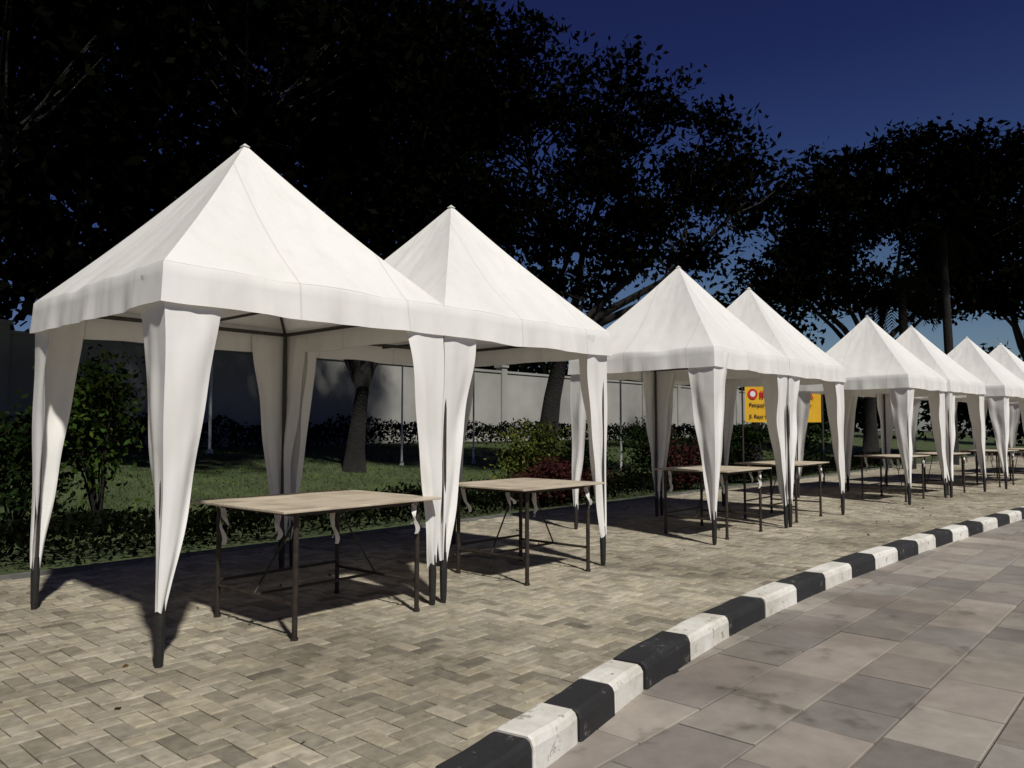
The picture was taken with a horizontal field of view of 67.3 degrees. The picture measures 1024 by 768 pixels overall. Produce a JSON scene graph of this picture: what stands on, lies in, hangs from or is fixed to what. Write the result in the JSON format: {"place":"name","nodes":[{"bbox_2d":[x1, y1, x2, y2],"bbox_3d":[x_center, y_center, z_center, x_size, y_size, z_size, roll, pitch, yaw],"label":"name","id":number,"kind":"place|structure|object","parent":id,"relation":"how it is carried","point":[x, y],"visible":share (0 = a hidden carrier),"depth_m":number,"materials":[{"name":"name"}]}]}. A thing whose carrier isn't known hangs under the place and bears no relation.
{"place":"outdoors","nodes":[
{"label":"outdoors","id":0,"kind":"place"},
{"bbox_2d":[0,456,1023,767],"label":"paving","id":1,"kind":"structure","parent":0,"point":[370,672],"depth_m":5.43,"materials":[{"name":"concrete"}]},
{"bbox_2d":[30,144,446,667],"bbox_3d":[-2.171,-0.098,6.141,2.388,3.722,2.353,-3,-4,42],"label":"canopy tent","id":2,"kind":"object","parent":1,"relation":"on","point":[244,248],"visible":0.98,"depth_m":5.72,"materials":[{"name":"fabric"}]},
{"bbox_2d":[193,489,440,641],"bbox_3d":[-1.463,1.305,5.830,1.200,0.865,1.400,-3,-4,41],"label":"market table","id":3,"kind":"object","parent":1,"relation":"on","point":[331,502],"visible":1,"depth_m":5.71,"materials":[{"name":"brown wood"}]},
{"bbox_2d":[287,205,611,603],"bbox_3d":[-0.629,0.002,7.861,2.384,3.722,2.414,-3,-4,42],"label":"canopy tent","id":4,"kind":"object","parent":1,"relation":"on","point":[501,307],"visible":0.77,"depth_m":7.47,"materials":[{"name":"fabric"}]},
{"bbox_2d":[456,478,604,585],"bbox_3d":[0.113,1.403,7.530,1.080,0.865,1.240,-3,-4,42],"label":"market table","id":5,"kind":"object","parent":1,"relation":"on","point":[526,486],"visible":0.95,"depth_m":7.46,"materials":[{"name":"brown wood"}]},
{"bbox_2d":[114,483,960,740],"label":"fallen leaves","id":6,"kind":"object","parent":1,"relation":"on","point":[126,665],"visible":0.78,"depth_m":7.81,"materials":[{"name":"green plant"}]},
{"bbox_2d":[568,266,789,544],"bbox_3d":[2.369,0.173,10.835,2.287,3.722,2.279,-3,-4,42],"label":"canopy tent","id":7,"kind":"object","parent":1,"relation":"on","point":[675,323],"visible":0.94,"depth_m":10.44,"materials":[{"name":"fabric"}]},
{"bbox_2d":[653,465,771,539],"bbox_3d":[2.722,1.569,10.398,1.080,0.865,1.320,-3,-4,42],"label":"market table","id":8,"kind":"object","parent":1,"relation":"on","point":[724,470],"visible":0.91,"depth_m":10.29,"materials":[{"name":"brown wood"}]},
{"bbox_2d":[660,287,845,526],"bbox_3d":[3.882,0.269,12.495,2.279,3.722,2.287,-3,-4,42],"label":"canopy tent","id":9,"kind":"object","parent":1,"relation":"on","point":[810,363],"visible":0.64,"depth_m":12.29,"materials":[{"name":"fabric"}]},
{"bbox_2d":[734,460,828,522],"bbox_3d":[4.275,1.669,12.132,1.000,0.865,1.360,-3,-4,41],"label":"market table","id":10,"kind":"object","parent":1,"relation":"on","point":[767,463],"visible":0.77,"depth_m":11.98,"materials":[{"name":"brown wood"}]},
{"bbox_2d":[741,387,824,484],"bbox_3d":[6.692,1.142,18.944,2.184,2.900,0.076,1,-3,-10],"label":"banner sign","id":11,"kind":"object","parent":1,"relation":"on","point":[754,405],"visible":0.28,"depth_m":18.86,"materials":[{"name":"paint"}]},
{"bbox_2d":[795,315,946,504],"bbox_3d":[7.268,0.450,15.634,2.286,3.722,2.282,3,-5,-45],"label":"canopy tent","id":12,"kind":"object","parent":1,"relation":"on","point":[868,354],"visible":0.81,"depth_m":15.20,"materials":[{"name":"fabric"}]},
{"bbox_2d":[853,454,929,501],"bbox_3d":[7.569,1.851,15.285,1.320,0.865,1.000,3,-5,-45],"label":"market table","id":13,"kind":"object","parent":1,"relation":"on","point":[890,457],"visible":0.95,"depth_m":15.20,"materials":[{"name":"brown wood"}]},
{"bbox_2d":[845,325,985,497],"bbox_3d":[8.957,0.537,17.146,2.284,3.722,2.286,3,-4,-42],"label":"canopy tent","id":14,"kind":"object","parent":1,"relation":"on","point":[960,380],"visible":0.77,"depth_m":16.98,"materials":[{"name":"fabric"}]},
{"bbox_2d":[899,452,970,494],"bbox_3d":[9.255,1.937,16.793,1.320,0.865,1.000,3,-4,-42],"label":"market table","id":15,"kind":"object","parent":1,"relation":"on","point":[933,454],"visible":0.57,"depth_m":16.79,"materials":[{"name":"brown wood"}]},
{"bbox_2d":[911,337,1023,488],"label":"canopy tent","id":16,"kind":"object","parent":1,"relation":"on","point":[1003,385],"visible":0.56,"depth_m":18.39,"materials":[{"name":"fabric"}]},
{"bbox_2d":[955,449,1018,486],"bbox_3d":[11.719,2.062,18.946,1.320,0.865,1.000,3,-4,-41],"label":"market table","id":17,"kind":"object","parent":1,"relation":"on","point":[989,451],"visible":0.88,"depth_m":18.90,"materials":[{"name":"brown wood"}]},
{"bbox_2d":[955,343,1023,466],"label":"canopy tent","id":18,"kind":"object","parent":1,"relation":"on","point":[1005,357],"visible":0.29,"depth_m":20.61,"materials":[{"name":"fabric"}]},
{"bbox_2d":[991,448,1023,480],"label":"market table","id":19,"kind":"object","parent":1,"relation":"on","point":[1021,453],"visible":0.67,"depth_m":20.40,"materials":[{"name":"brown wood"}]},
{"bbox_2d":[1009,402,1019,465],"bbox_3d":[16.753,0.896,23.373,2.279,3.722,2.277,3,-4,-38],"label":"canopy tent","id":20,"kind":"object","parent":1,"relation":"on","point":[1014,413],"visible":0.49,"depth_m":23.44,"materials":[{"name":"fabric"}]},
{"bbox_2d":[0,432,1023,574],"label":"lawn","id":21,"kind":"structure","parent":0,"point":[921,444],"depth_m":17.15,"materials":[{"name":"green plant"}]},
{"bbox_2d":[0,390,89,532],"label":"shrub","id":22,"kind":"object","parent":21,"relation":"on","point":[20,438],"visible":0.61,"depth_m":9.94,"materials":[{"name":"green plant"}]},
{"bbox_2d":[25,339,146,526],"bbox_3d":[-5.801,0.676,10.552,1.544,2.814,1.926,2,-4,-33],"label":"shrub","id":23,"kind":"object","parent":21,"relation":"on","point":[93,392],"visible":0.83,"depth_m":10.46,"materials":[{"name":"green plant"}]},
{"bbox_2d":[0,0,238,292],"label":"tree","id":24,"kind":"object","parent":21,"relation":"on","point":[77,20],"visible":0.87,"depth_m":14.41,"materials":[{"name":"green plant"}]},
{"bbox_2d":[206,359,212,453],"bbox_3d":[-8.507,-0.624,21.763,0.198,5.360,0.188,-3,-4,42],"label":"white pole","id":25,"kind":"object","parent":21,"relation":"on","point":[209,450],"visible":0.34,"depth_m":21.66,"materials":[{"name":"white metal"}]},
{"bbox_2d":[0,0,434,302],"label":"tree","id":26,"kind":"object","parent":21,"relation":"on","point":[126,172],"visible":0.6,"depth_m":15.59,"materials":[{"name":"green plant"}]},
{"bbox_2d":[113,0,541,472],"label":"tree","id":27,"kind":"object","parent":21,"relation":"on","point":[443,18],"visible":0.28,"depth_m":19.05,"materials":[{"name":"green plant"}]},
{"bbox_2d":[0,412,764,452],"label":"hedge","id":28,"kind":"object","parent":21,"relation":"on","point":[318,433],"visible":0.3,"depth_m":27.04,"materials":[{"name":"green plant"}]},
{"bbox_2d":[0,319,766,448],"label":"boundary wall","id":29,"kind":"structure","parent":21,"relation":"on","point":[502,394],"depth_m":28.70,"materials":[{"name":"white paint"}]},
{"bbox_2d":[399,365,403,465],"bbox_3d":[-3.142,0.539,21.997,0.132,3.760,0.126,-3,-4,42],"label":"white pole","id":30,"kind":"object","parent":21,"relation":"on","point":[401,462],"visible":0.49,"depth_m":21.94,"materials":[{"name":"white metal"}]},
{"bbox_2d":[0,451,901,569],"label":"hedge","id":31,"kind":"object","parent":21,"relation":"on","point":[627,479],"visible":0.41,"depth_m":9.64,"materials":[{"name":"green plant"}]},
{"bbox_2d":[471,367,475,463],"bbox_3d":[-1.177,0.511,23.598,0.132,4.060,0.126,-3,-4,42],"label":"white pole","id":32,"kind":"object","parent":21,"relation":"on","point":[473,461],"visible":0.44,"depth_m":23.56,"materials":[{"name":"white metal"}]},
{"bbox_2d":[484,418,571,479],"bbox_3d":[0.415,1.587,17.143,2.157,1.792,1.898,0,-3,-5],"label":"shrub","id":33,"kind":"object","parent":21,"relation":"on","point":[515,458],"visible":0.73,"depth_m":17.04,"materials":[{"name":"green plant"}]},
{"bbox_2d":[494,451,593,507],"bbox_3d":[0.687,1.773,14.213,1.918,1.080,1.941,-3,-4,42],"label":"red shrub","id":34,"kind":"object","parent":21,"relation":"on","point":[555,471],"visible":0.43,"depth_m":14.09,"materials":[{"name":"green plant"}]},
{"bbox_2d":[296,2,829,464],"bbox_3d":[0.984,-3.482,20.628,13.906,12.546,7.271,0,-3,-8],"label":"rain tree","id":35,"kind":"object","parent":21,"relation":"on","point":[601,174],"visible":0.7,"depth_m":19.49,"materials":[{"name":"green plant"}]},
{"bbox_2d":[524,456,621,501],"bbox_3d":[1.094,1.912,15.214,1.955,0.961,1.753,-3,-4,42],"label":"red shrub","id":36,"kind":"object","parent":21,"relation":"on","point":[587,474],"visible":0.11,"depth_m":15.16,"materials":[{"name":"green plant"}]},
{"bbox_2d":[547,427,624,475],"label":"shrub","id":37,"kind":"object","parent":21,"relation":"on","point":[586,463],"visible":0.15,"depth_m":17.77,"materials":[{"name":"green plant"}]},
{"bbox_2d":[619,380,621,471],"bbox_3d":[3.400,0.857,24.047,0.154,3.960,0.146,-3,-4,42],"label":"white pole","id":38,"kind":"object","parent":21,"relation":"on","point":[620,426],"visible":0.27,"depth_m":24.00,"materials":[{"name":"white metal"}]},
{"bbox_2d":[607,416,696,474],"bbox_3d":[3.805,1.767,20.807,2.626,1.858,2.421,-3,-4,42],"label":"shrub","id":39,"kind":"object","parent":21,"relation":"on","point":[643,459],"visible":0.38,"depth_m":20.54,"materials":[{"name":"green plant"}]},
{"bbox_2d":[648,429,732,489],"bbox_3d":[4.111,1.784,17.843,1.551,1.476,1.796,-3,-4,42],"label":"red shrub","id":40,"kind":"object","parent":21,"relation":"on","point":[691,457],"visible":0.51,"depth_m":17.76,"materials":[{"name":"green plant"}]},
{"bbox_2d":[684,422,772,474],"bbox_3d":[6.343,1.887,22.352,2.937,1.774,2.529,-3,-4,42],"label":"shrub","id":41,"kind":"object","parent":21,"relation":"on","point":[751,436],"visible":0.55,"depth_m":22.01,"materials":[{"name":"green plant"}]},
{"bbox_2d":[637,257,866,459],"bbox_3d":[9.752,-0.811,31.515,9.330,8.352,6.200,0,-3,5],"label":"tree","id":42,"kind":"object","parent":21,"relation":"on","point":[779,284],"visible":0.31,"depth_m":30.75,"materials":[{"name":"green plant"}]},
{"bbox_2d":[746,412,854,460],"bbox_3d":[9.297,1.845,25.061,3.314,2.185,3.513,-3,-4,42],"label":"shrub","id":43,"kind":"object","parent":21,"relation":"on","point":[809,441],"visible":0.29,"depth_m":24.88,"materials":[{"name":"green plant"}]},
{"bbox_2d":[705,112,1023,453],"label":"tree","id":44,"kind":"object","parent":21,"relation":"on","point":[869,187],"visible":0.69,"depth_m":34.25,"materials":[{"name":"green plant"}]},
{"bbox_2d":[897,117,1023,360],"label":"tree","id":45,"kind":"object","parent":21,"relation":"on","point":[1005,302],"visible":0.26,"depth_m":36.70,"materials":[{"name":"green plant"}]},
{"bbox_2d":[0,0,1023,430],"label":"sky","id":46,"kind":"structure","parent":0,"point":[840,70],"materials":[{"name":"blue"}]},
{"bbox_2d":[547,519,1023,767],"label":"road","id":47,"kind":"structure","parent":0,"point":[993,743],"depth_m":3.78,"materials":[{"name":"stone"}]},
{"bbox_2d":[826,430,1018,434],"bbox_3d":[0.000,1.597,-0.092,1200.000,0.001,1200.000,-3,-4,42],"label":"ground","id":48,"kind":"structure","parent":0,"point":[928,431],"depth_m":388.99,"materials":[{"name":"green plant"}]},
{"bbox_2d":[0,112,1023,443],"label":"distant trees","id":49,"kind":"object","parent":48,"relation":"on","point":[8,306],"visible":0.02,"depth_m":43.63,"materials":[{"name":"green plant"}]},
{"bbox_2d":[435,506,1023,767],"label":"kerb","id":50,"kind":"structure","parent":48,"relation":"on","point":[550,731],"depth_m":4.61,"materials":[{"name":"white paint"}]},
{"bbox_2d":[842,269,956,468],"bbox_3d":[13.599,-0.505,27.204,3.500,7.356,3.739,0,-3,-6],"label":"palm tree","id":51,"kind":"object","parent":48,"relation":"on","point":[904,286],"visible":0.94,"depth_m":26.94,"materials":[{"name":"green plant"}]},
{"bbox_2d":[895,207,1000,464],"bbox_3d":[16.948,-1.693,30.014,3.575,10.048,3.705,2,-4,-26],"label":"palm tree","id":52,"kind":"object","parent":48,"relation":"on","point":[943,238],"visible":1,"depth_m":30.08,"materials":[{"name":"green plant"}]},
{"bbox_2d":[988,451,1023,455],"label":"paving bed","id":53,"kind":"object","parent":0,"point":[1019,454],"visible":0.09,"depth_m":41.62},
{"bbox_2d":[0,455,985,580],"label":"edging kerb","id":54,"kind":"structure","parent":53,"relation":"on","point":[99,565],"depth_m":9.29,"materials":[{"name":"concrete"}]}
]}

